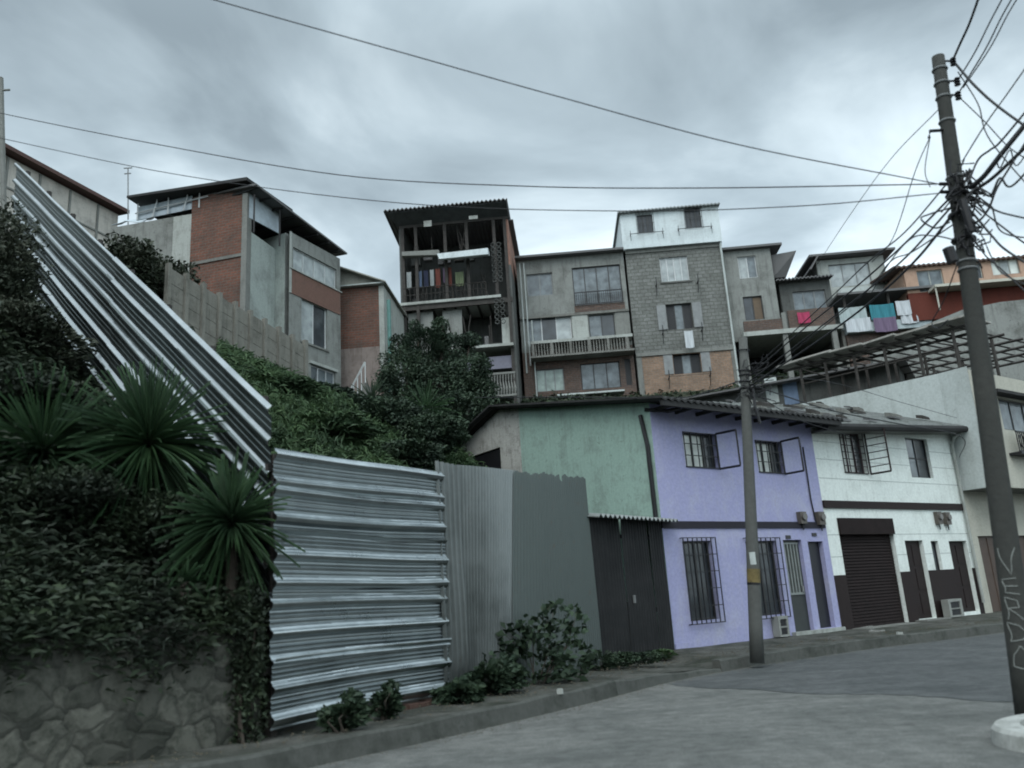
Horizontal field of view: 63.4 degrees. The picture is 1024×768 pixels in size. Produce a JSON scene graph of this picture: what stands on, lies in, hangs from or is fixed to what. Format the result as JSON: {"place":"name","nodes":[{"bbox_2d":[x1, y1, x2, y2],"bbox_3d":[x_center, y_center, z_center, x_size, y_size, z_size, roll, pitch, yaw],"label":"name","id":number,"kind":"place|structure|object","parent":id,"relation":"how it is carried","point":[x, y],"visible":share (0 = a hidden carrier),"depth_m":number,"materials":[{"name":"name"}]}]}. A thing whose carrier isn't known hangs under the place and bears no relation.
{"place":"outdoors","nodes":[
{"label":"outdoors","id":0,"kind":"place"},
{"bbox_2d":[0,345,829,732],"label":"hillside","id":1,"kind":"structure","parent":0,"point":[270,445],"depth_m":9.01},
{"bbox_2d":[0,76,9,237],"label":"mast","id":2,"kind":"object","parent":1,"relation":"on","point":[3,193],"visible":0.68,"depth_m":22.55,"materials":[{"name":"metal"}]},
{"bbox_2d":[0,196,54,306],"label":"shrub","id":3,"kind":"object","parent":1,"relation":"on","point":[18,257],"visible":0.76,"depth_m":12.23,"materials":[{"name":"green plant"}]},
{"bbox_2d":[0,292,99,371],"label":"shrub","id":4,"kind":"object","parent":1,"relation":"on","point":[26,313],"visible":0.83,"depth_m":11.55,"materials":[{"name":"green plant"}]},
{"bbox_2d":[0,364,113,419],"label":"shrub","id":5,"kind":"object","parent":1,"relation":"on","point":[15,382],"visible":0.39,"depth_m":9.22,"materials":[{"name":"green plant"}]},
{"bbox_2d":[0,360,129,525],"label":"yucca","id":6,"kind":"object","parent":1,"relation":"on","point":[49,423],"visible":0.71,"depth_m":9.05,"materials":[{"name":"green plant"}]},
{"bbox_2d":[0,143,129,247],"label":"hilltop house","id":7,"kind":"structure","parent":1,"relation":"on","point":[97,214],"depth_m":37.95,"materials":[{"name":"beige paint"}]},
{"bbox_2d":[0,463,141,534],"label":"shrub","id":8,"kind":"object","parent":1,"relation":"on","point":[98,488],"visible":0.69,"depth_m":8.44,"materials":[{"name":"green plant"}]},
{"bbox_2d":[3,455,200,505],"bbox_3d":[-4.673,1.254,9.484,2.198,0.831,1.571,-4,-15,0],"label":"shrub","id":9,"kind":"object","parent":1,"relation":"on","point":[136,477],"visible":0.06,"depth_m":9.24,"materials":[{"name":"green plant"}]},
{"bbox_2d":[103,231,165,294],"bbox_3d":[-12.253,-3.585,25.778,3.267,2.443,2.595,-4,-15,0],"label":"shrub","id":10,"kind":"object","parent":1,"relation":"on","point":[146,265],"visible":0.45,"depth_m":25.32,"materials":[{"name":"green plant"}]},
{"bbox_2d":[0,241,272,716],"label":"undergrowth","id":11,"kind":"object","parent":1,"relation":"on","point":[98,608],"visible":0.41,"depth_m":7.95,"materials":[{"name":"green plant"}]},
{"bbox_2d":[45,357,230,523],"bbox_3d":[-4.167,0.837,9.442,2.148,2.454,2.147,-4,-15,0],"label":"yucca","id":12,"kind":"object","parent":1,"relation":"on","point":[153,446],"visible":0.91,"depth_m":9.32,"materials":[{"name":"green plant"}]},
{"bbox_2d":[73,488,203,572],"bbox_3d":[-3.895,1.692,9.028,1.510,1.044,1.312,-4,-15,0],"label":"shrub","id":13,"kind":"object","parent":1,"relation":"on","point":[136,525],"visible":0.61,"depth_m":8.71,"materials":[{"name":"green plant"}]},
{"bbox_2d":[11,163,271,651],"bbox_3d":[-6.168,-0.784,12.571,9.004,9.490,0.217,-16,-19,38],"label":"metal fence","id":14,"kind":"object","parent":1,"relation":"on","point":[119,310],"visible":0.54,"depth_m":11.86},
{"bbox_2d":[157,255,204,300],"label":"shrub","id":15,"kind":"object","parent":1,"relation":"on","point":[182,269],"visible":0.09,"depth_m":27.59,"materials":[{"name":"green plant"}]},
{"bbox_2d":[160,556,215,621],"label":"yucca","id":16,"kind":"object","parent":1,"relation":"on","point":[186,575],"visible":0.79,"depth_m":8.33,"materials":[{"name":"green plant"}]},
{"bbox_2d":[109,177,292,327],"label":"brick house","id":17,"kind":"structure","parent":1,"relation":"on","point":[223,246],"depth_m":33.69,"materials":[{"name":"concrete"}]},
{"bbox_2d":[150,447,304,615],"bbox_3d":[-2.918,2.482,8.585,1.570,3.699,1.638,-4,-15,0],"label":"yucca","id":18,"kind":"object","parent":1,"relation":"on","point":[228,526],"visible":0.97,"depth_m":8.60,"materials":[{"name":"green plant"}]},
{"bbox_2d":[163,262,307,377],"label":"panel wall","id":19,"kind":"structure","parent":1,"relation":"on","point":[210,317],"depth_m":27.46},
{"bbox_2d":[155,183,346,385],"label":"grey house","id":20,"kind":"structure","parent":1,"relation":"on","point":[307,288],"depth_m":35.45,"materials":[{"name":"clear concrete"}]},
{"bbox_2d":[293,248,334,287],"bbox_3d":[-8.670,-4.994,36.236,0.050,1.001,2.942,-10,-16,24],"label":"window","id":21,"kind":"structure","parent":20,"relation":"in","point":[302,262],"depth_m":36.26,"materials":[{"name":"grey glass"}]},
{"bbox_2d":[300,299,329,352],"bbox_3d":[-8.475,-2.517,35.474,0.200,2.009,1.883,-10,-16,24],"label":"window","id":22,"kind":"structure","parent":20,"relation":"in","point":[313,317],"depth_m":35.57,"materials":[{"name":"grey glass"}]},
{"bbox_2d":[245,367,324,398],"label":"shrub","id":23,"kind":"object","parent":1,"relation":"on","point":[303,385],"visible":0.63,"depth_m":18.27,"materials":[{"name":"green plant"}]},
{"bbox_2d":[296,407,388,442],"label":"shrub","id":24,"kind":"object","parent":1,"relation":"on","point":[354,425],"visible":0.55,"depth_m":15.97,"materials":[{"name":"green plant"}]},
{"bbox_2d":[216,336,487,602],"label":"grass","id":25,"kind":"structure","parent":1,"relation":"on","point":[284,408],"depth_m":17.05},
{"bbox_2d":[340,266,407,396],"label":"red house","id":26,"kind":"structure","parent":1,"relation":"on","point":[363,306],"depth_m":38.14,"materials":[{"name":"brick"}]},
{"bbox_2d":[354,396,435,427],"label":"shrub","id":27,"kind":"object","parent":1,"relation":"on","point":[387,410],"visible":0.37,"depth_m":21.03,"materials":[{"name":"green plant"}]},
{"bbox_2d":[379,438,447,470],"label":"shrub","id":28,"kind":"object","parent":1,"relation":"on","point":[419,453],"visible":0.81,"depth_m":17.31,"materials":[{"name":"green plant"}]},
{"bbox_2d":[0,237,832,411],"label":"ground cover","id":29,"kind":"object","parent":1,"relation":"on","point":[532,400],"visible":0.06,"depth_m":42.36,"materials":[{"name":"green plant"}]},
{"bbox_2d":[391,409,473,455],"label":"shrub","id":30,"kind":"object","parent":1,"relation":"on","point":[445,428],"visible":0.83,"depth_m":20.43,"materials":[{"name":"green plant"}]},
{"bbox_2d":[405,377,460,414],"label":"yucca","id":31,"kind":"object","parent":1,"relation":"on","point":[426,401],"visible":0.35,"depth_m":22.59,"materials":[{"name":"green plant"}]},
{"bbox_2d":[371,316,502,431],"bbox_3d":[-2.273,0.365,25.385,4.003,5.421,3.678,-4,-15,0],"label":"tree","id":32,"kind":"object","parent":1,"relation":"on","point":[464,389],"visible":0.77,"depth_m":25.33,"materials":[{"name":"green plant"}]},
{"bbox_2d":[383,198,524,402],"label":"old house","id":33,"kind":"structure","parent":1,"relation":"on","point":[478,247],"depth_m":43.62,"materials":[{"name":"concrete"}]},
{"bbox_2d":[515,247,636,398],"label":"row building","id":34,"kind":"structure","parent":1,"relation":"on","point":[576,335],"depth_m":44.46,"materials":[{"name":"concrete"}]},
{"bbox_2d":[526,273,552,296],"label":"window","id":35,"kind":"structure","parent":34,"relation":"in","point":[537,284],"depth_m":45.25,"materials":[{"name":"grey glass"}]},
{"bbox_2d":[526,316,571,342],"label":"window","id":36,"kind":"structure","parent":34,"relation":"in","point":[554,328],"depth_m":44.57,"materials":[{"name":"grey glass"}]},
{"bbox_2d":[536,368,564,391],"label":"window","id":37,"kind":"structure","parent":34,"relation":"in","point":[551,379],"depth_m":43.86,"materials":[{"name":"green glass"}]},
{"bbox_2d":[572,265,622,305],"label":"window","id":38,"kind":"structure","parent":34,"relation":"in","point":[600,277],"depth_m":45.05,"materials":[{"name":"grey glass"}]},
{"bbox_2d":[580,362,620,389],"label":"window","id":39,"kind":"structure","parent":34,"relation":"in","point":[595,375],"depth_m":43.73,"materials":[{"name":"grey glass"}]},
{"bbox_2d":[588,314,615,336],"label":"window","id":40,"kind":"structure","parent":34,"relation":"in","point":[599,325],"depth_m":44.43,"materials":[{"name":"grey glass"}]},
{"bbox_2d":[612,202,739,394],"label":"apartment block","id":41,"kind":"structure","parent":1,"relation":"on","point":[675,278],"depth_m":44.40,"materials":[{"name":"grey brick"}]},
{"bbox_2d":[659,256,690,283],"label":"window","id":42,"kind":"structure","parent":41,"relation":"in","point":[674,269],"depth_m":44.91,"materials":[{"name":"white glass"}]},
{"bbox_2d":[666,304,692,329],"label":"window","id":43,"kind":"structure","parent":41,"relation":"in","point":[679,316],"depth_m":44.30,"materials":[{"name":"grey glass"}]},
{"bbox_2d":[673,353,700,373],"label":"window","id":44,"kind":"structure","parent":41,"relation":"in","point":[683,363],"depth_m":43.62,"materials":[{"name":"grey glass"}]},
{"bbox_2d":[722,242,795,345],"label":"grey hill house","id":45,"kind":"structure","parent":1,"relation":"on","point":[753,273],"depth_m":44.88,"materials":[{"name":"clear concrete"}]},
{"bbox_2d":[737,256,757,278],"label":"window","id":46,"kind":"structure","parent":45,"relation":"in","point":[747,267],"depth_m":45.18,"materials":[{"name":"grey glass"}]},
{"bbox_2d":[743,296,763,320],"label":"window","id":47,"kind":"structure","parent":45,"relation":"in","point":[753,307],"depth_m":44.57,"materials":[{"name":"grey glass"}]},
{"bbox_2d":[736,307,849,381],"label":"concrete terrace","id":48,"kind":"structure","parent":1,"relation":"on","point":[767,337],"depth_m":43.44,"materials":[{"name":"concrete"}]},
{"bbox_2d":[775,274,836,327],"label":"glazed hill house","id":49,"kind":"structure","parent":48,"relation":"on","point":[804,292],"depth_m":45.07,"materials":[{"name":"grey concrete"}]},
{"bbox_2d":[792,290,826,309],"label":"window","id":50,"kind":"structure","parent":49,"relation":"in","point":[807,299],"depth_m":45.04,"materials":[{"name":"grey glass"}]},
{"bbox_2d":[683,359,915,404],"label":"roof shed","id":51,"kind":"structure","parent":1,"relation":"on","point":[814,391],"depth_m":31.58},
{"bbox_2d":[794,247,894,326],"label":"white hill house","id":52,"kind":"structure","parent":1,"relation":"on","point":[844,267],"depth_m":46.62,"materials":[{"name":"clear concrete"}]},
{"bbox_2d":[828,262,871,286],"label":"window","id":53,"kind":"structure","parent":52,"relation":"in","point":[842,273],"depth_m":46.65,"materials":[{"name":"grey glass"}]},
{"bbox_2d":[828,285,932,366],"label":"washing terrace","id":54,"kind":"structure","parent":1,"relation":"on","point":[890,295],"depth_m":42.97,"materials":[{"name":"blue paint"}]},
{"bbox_2d":[869,303,895,319],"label":"laundry cloth","id":55,"kind":"object","parent":54,"relation":"hanging from","point":[882,311],"visible":1,"depth_m":42.80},
{"bbox_2d":[869,300,1023,380],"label":"retaining wall","id":56,"kind":"structure","parent":1,"relation":"on","point":[1006,318],"depth_m":40.04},
{"bbox_2d":[870,255,1023,321],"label":"peach building","id":57,"kind":"structure","parent":1,"relation":"on","point":[996,286],"depth_m":42.76,"materials":[{"name":"paint"}]},
{"bbox_2d":[916,270,943,291],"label":"window","id":58,"kind":"structure","parent":57,"relation":"in","point":[931,277],"depth_m":43.14,"materials":[{"name":"grey glass"}]},
{"bbox_2d":[990,259,1019,274],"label":"window","id":59,"kind":"structure","parent":57,"relation":"in","point":[1010,266],"depth_m":42.94,"materials":[{"name":"white glass"}]},
{"bbox_2d":[0,0,1023,302],"label":"sky","id":60,"kind":"structure","parent":0,"point":[840,82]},
{"bbox_2d":[88,611,1002,767],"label":"pavement","id":61,"kind":"structure","parent":0,"point":[685,654],"depth_m":11.84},
{"bbox_2d":[0,622,260,767],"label":"stone wall","id":62,"kind":"structure","parent":61,"relation":"on","point":[58,713],"depth_m":7.39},
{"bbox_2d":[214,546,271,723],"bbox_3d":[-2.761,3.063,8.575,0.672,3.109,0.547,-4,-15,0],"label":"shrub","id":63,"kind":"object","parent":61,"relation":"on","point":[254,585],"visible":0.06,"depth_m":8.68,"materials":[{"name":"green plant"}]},
{"bbox_2d":[215,557,273,743],"bbox_3d":[-2.733,3.297,8.257,0.713,3.131,0.580,-4,-15,0],"label":"shrub","id":64,"kind":"object","parent":61,"relation":"on","point":[254,654],"visible":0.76,"depth_m":8.26,"materials":[{"name":"green plant"}]},
{"bbox_2d":[314,687,373,732],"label":"weed","id":65,"kind":"object","parent":61,"relation":"on","point":[332,717],"visible":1,"depth_m":8.48,"materials":[{"name":"green plant"}]},
{"bbox_2d":[262,448,451,737],"bbox_3d":[-1.545,2.515,10.137,0.310,3.125,3.790,-12,-17,29],"label":"metal fence","id":66,"kind":"object","parent":61,"relation":"on","point":[356,599],"visible":0.94,"depth_m":9.56,"materials":[{"name":"grey metal"}]},
{"bbox_2d":[368,679,406,719],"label":"weed","id":67,"kind":"object","parent":61,"relation":"on","point":[389,696],"visible":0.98,"depth_m":9.15,"materials":[{"name":"green plant"}]},
{"bbox_2d":[429,678,486,704],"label":"weed","id":68,"kind":"object","parent":61,"relation":"on","point":[454,691],"visible":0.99,"depth_m":10.22,"materials":[{"name":"green plant"}]},
{"bbox_2d":[435,461,514,683],"bbox_3d":[-0.464,2.845,12.061,0.266,3.440,2.334,-11,-17,27],"label":"metal fence","id":69,"kind":"object","parent":61,"relation":"on","point":[477,606],"visible":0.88,"depth_m":11.91,"materials":[{"name":"metal"}]},
{"bbox_2d":[451,651,529,695],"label":"weed","id":70,"kind":"object","parent":61,"relation":"on","point":[505,674],"visible":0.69,"depth_m":10.95,"materials":[{"name":"green plant"}]},
{"bbox_2d":[482,598,602,684],"bbox_3d":[0.269,3.817,12.062,2.121,1.351,0.820,2,-16,-19],"label":"shrub","id":71,"kind":"object","parent":61,"relation":"on","point":[558,658],"visible":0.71,"depth_m":12.09,"materials":[{"name":"green plant"}]},
{"bbox_2d":[95,618,1000,767],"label":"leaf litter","id":72,"kind":"object","parent":61,"relation":"on","point":[784,646],"visible":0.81,"depth_m":10.90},
{"bbox_2d":[513,471,602,680],"bbox_3d":[0.661,3.205,14.015,0.316,3.609,3.462,-11,-17,27],"label":"metal fence","id":73,"kind":"object","parent":61,"relation":"on","point":[552,554],"visible":0.73,"depth_m":13.95,"materials":[{"name":"metal"}]},
{"bbox_2d":[578,649,667,670],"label":"weed","id":74,"kind":"object","parent":61,"relation":"on","point":[612,660],"visible":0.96,"depth_m":14.17,"materials":[{"name":"green plant"}]},
{"bbox_2d":[587,513,678,657],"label":"sheet gate","id":75,"kind":"structure","parent":61,"relation":"on","point":[643,611],"depth_m":16.34,"materials":[{"name":"black metal"}]},
{"bbox_2d":[459,395,845,648],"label":"purple house","id":76,"kind":"structure","parent":61,"relation":"on","point":[679,459],"depth_m":19.40,"materials":[{"name":"paint"}]},
{"bbox_2d":[472,448,500,468],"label":"window","id":77,"kind":"structure","parent":76,"relation":"in","point":[492,459],"depth_m":23.60,"materials":[{"name":"black glass"}]},
{"bbox_2d":[682,431,718,468],"bbox_3d":[4.303,1.539,19.080,1.080,0.815,0.172,7,-18,-34],"label":"window","id":78,"kind":"structure","parent":76,"relation":"in","point":[698,447],"depth_m":19.12,"materials":[{"name":"grey glass"}]},
{"bbox_2d":[679,537,725,624],"bbox_3d":[4.100,4.268,18.039,1.037,1.824,0.242,7,-18,-34],"label":"window","id":79,"kind":"structure","parent":76,"relation":"in","point":[700,587],"depth_m":18.08,"materials":[{"name":"grey glass"}]},
{"bbox_2d":[743,537,790,619],"bbox_3d":[5.863,4.494,19.233,1.218,1.826,0.242,7,-18,-34],"label":"window","id":80,"kind":"structure","parent":76,"relation":"in","point":[770,597],"depth_m":19.38,"materials":[{"name":"grey glass"}]},
{"bbox_2d":[755,440,784,473],"bbox_3d":[6.313,1.812,20.434,0.981,0.798,0.172,7,-18,-34],"label":"window","id":81,"kind":"structure","parent":76,"relation":"in","point":[767,452],"depth_m":20.47,"materials":[{"name":"grey glass"}]},
{"bbox_2d":[783,541,810,631],"bbox_3d":[6.798,4.858,19.896,0.681,2.168,0.100,7,-18,-34],"label":"door","id":82,"kind":"structure","parent":76,"relation":"in","point":[793,563],"depth_m":19.91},
{"bbox_2d":[808,542,830,627],"bbox_3d":[7.506,4.939,20.436,0.581,2.042,0.050,7,-18,-34],"label":"door","id":83,"kind":"structure","parent":76,"relation":"in","point":[817,572],"depth_m":20.46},
{"bbox_2d":[771,616,789,636],"bbox_3d":[6.135,5.534,18.932,0.343,0.449,0.200,7,-18,-34],"label":"utility box","id":84,"kind":"object","parent":61,"relation":"on","point":[780,626],"visible":1,"depth_m":18.86,"materials":[{"name":"grey paint"}]},
{"bbox_2d":[708,400,984,629],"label":"white house","id":85,"kind":"structure","parent":61,"relation":"on","point":[897,554],"depth_m":22.85,"materials":[{"name":"paint"}]},
{"bbox_2d":[839,434,868,473],"bbox_3d":[9.207,1.873,22.496,1.073,1.145,0.172,7,-18,-34],"label":"window","id":86,"kind":"structure","parent":85,"relation":"in","point":[852,459],"depth_m":22.54,"materials":[{"name":"grey glass"}]},
{"bbox_2d":[905,438,930,477],"bbox_3d":[11.871,2.193,24.380,1.169,1.168,0.050,7,-18,-34],"label":"window","id":87,"kind":"structure","parent":85,"relation":"in","point":[916,451],"depth_m":24.45,"materials":[{"name":"grey glass"}]},
{"bbox_2d":[905,541,931,618],"bbox_3d":[11.158,5.397,22.903,0.887,2.075,0.065,7,-18,-34],"label":"door","id":88,"kind":"structure","parent":85,"relation":"in","point":[912,547],"depth_m":22.93,"materials":[{"name":"red paint"}]},
{"bbox_2d":[949,541,975,611],"bbox_3d":[13.072,5.613,24.208,0.978,1.993,0.065,7,-18,-34],"label":"door","id":89,"kind":"structure","parent":85,"relation":"in","point":[956,548],"depth_m":24.24,"materials":[{"name":"red paint"}]},
{"bbox_2d":[802,366,1023,612],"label":"cream house","id":90,"kind":"structure","parent":61,"relation":"on","point":[950,393],"depth_m":25.73,"materials":[{"name":"paint"}]},
{"bbox_2d":[775,315,1023,402],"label":"rooftop shelter","id":91,"kind":"object","parent":90,"relation":"on","point":[884,344],"visible":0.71,"depth_m":28.45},
{"bbox_2d":[978,536,1023,611],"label":"garage door","id":92,"kind":"structure","parent":90,"relation":"in","point":[985,543],"depth_m":25.22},
{"bbox_2d":[998,399,1023,430],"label":"window","id":93,"kind":"structure","parent":90,"relation":"in","point":[1012,413],"depth_m":26.56,"materials":[{"name":"grey glass"}]},
{"bbox_2d":[941,598,964,617],"bbox_3d":[12.214,6.208,22.980,0.713,0.476,0.200,7,-18,-34],"label":"utility box","id":94,"kind":"object","parent":61,"relation":"on","point":[951,608],"visible":1,"depth_m":22.85,"materials":[{"name":"grey paint"}]},
{"bbox_2d":[310,656,1023,767],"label":"road","id":95,"kind":"structure","parent":0,"point":[670,726],"depth_m":8.03,"materials":[{"name":"asphalt"}]},
{"bbox_2d":[167,680,617,767],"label":"kerb","id":96,"kind":"structure","parent":95,"relation":"on","point":[313,753],"depth_m":8.60,"materials":[{"name":"concrete"}]},
{"bbox_2d":[928,53,1023,714],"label":"utility pole","id":97,"kind":"object","parent":95,"relation":"on","point":[1007,554],"visible":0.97,"depth_m":8.48,"materials":[{"name":"concrete"}]},
{"bbox_2d":[0,113,938,188],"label":"cable","id":98,"kind":"object","parent":97,"relation":"attached to","point":[508,185],"visible":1,"depth_m":10.72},
{"bbox_2d":[1,138,940,211],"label":"cable","id":99,"kind":"object","parent":97,"relation":"attached to","point":[502,208],"visible":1,"depth_m":11.15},
{"bbox_2d":[215,0,937,183],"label":"cable","id":100,"kind":"object","parent":97,"relation":"attached to","point":[570,99],"visible":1,"depth_m":8.76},
{"bbox_2d":[750,197,950,375],"bbox_3d":[4.928,-1.290,12.455,0.623,0.458,7.065,-3,-15,-3],"label":"cable","id":101,"kind":"object","parent":97,"relation":"attached to","point":[926,221],"visible":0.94,"depth_m":12.39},
{"bbox_2d":[750,179,950,371],"bbox_3d":[4.974,-1.427,12.493,0.674,0.574,7.063,-3,-15,-3],"label":"cable","id":102,"kind":"object","parent":97,"relation":"attached to","point":[918,217],"visible":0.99,"depth_m":11.86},
{"bbox_2d":[749,214,953,386],"bbox_3d":[5.064,-1.095,12.410,0.907,0.442,7.072,-3,-15,-3],"label":"cable","id":103,"kind":"object","parent":97,"relation":"attached to","point":[892,282],"visible":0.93,"depth_m":12.53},
{"bbox_2d":[750,205,952,380],"bbox_3d":[4.999,-1.198,12.434,0.762,0.457,7.067,-3,-15,-3],"label":"cable","id":104,"kind":"object","parent":97,"relation":"attached to","point":[922,239],"visible":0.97,"depth_m":12.29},
{"bbox_2d":[968,122,1023,189],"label":"cable","id":105,"kind":"object","parent":97,"relation":"attached to","point":[998,157],"visible":0.98,"depth_m":8.64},
{"bbox_2d":[991,714,1023,752],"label":"kerb ring","id":106,"kind":"object","parent":95,"relation":"on","point":[1007,733],"visible":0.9,"depth_m":6.66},
{"bbox_2d":[667,632,1012,701],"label":"asphalt","id":107,"kind":"structure","parent":0,"point":[975,668],"depth_m":12.65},
{"bbox_2d":[316,632,1002,766],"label":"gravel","id":108,"kind":"structure","parent":107,"relation":"on","point":[602,701],"depth_m":10.72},
{"bbox_2d":[734,337,776,663],"bbox_3d":[4.578,1.991,15.325,1.135,6.002,0.321,-4,-15,0],"label":"utility pole","id":109,"kind":"object","parent":107,"relation":"on","point":[756,645],"visible":0.98,"depth_m":15.21,"materials":[{"name":"concrete"}]},
{"label":"ground","id":110,"kind":"structure","parent":0,"visible":0},
{"bbox_2d":[614,668,721,694],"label":"kerb","id":111,"kind":"structure","parent":110,"relation":"on","point":[624,686],"depth_m":12.81,"materials":[{"name":"concrete"}]},
{"bbox_2d":[712,622,1003,671],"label":"kerb","id":112,"kind":"structure","parent":110,"relation":"on","point":[772,657],"depth_m":16.86,"materials":[{"name":"concrete"}]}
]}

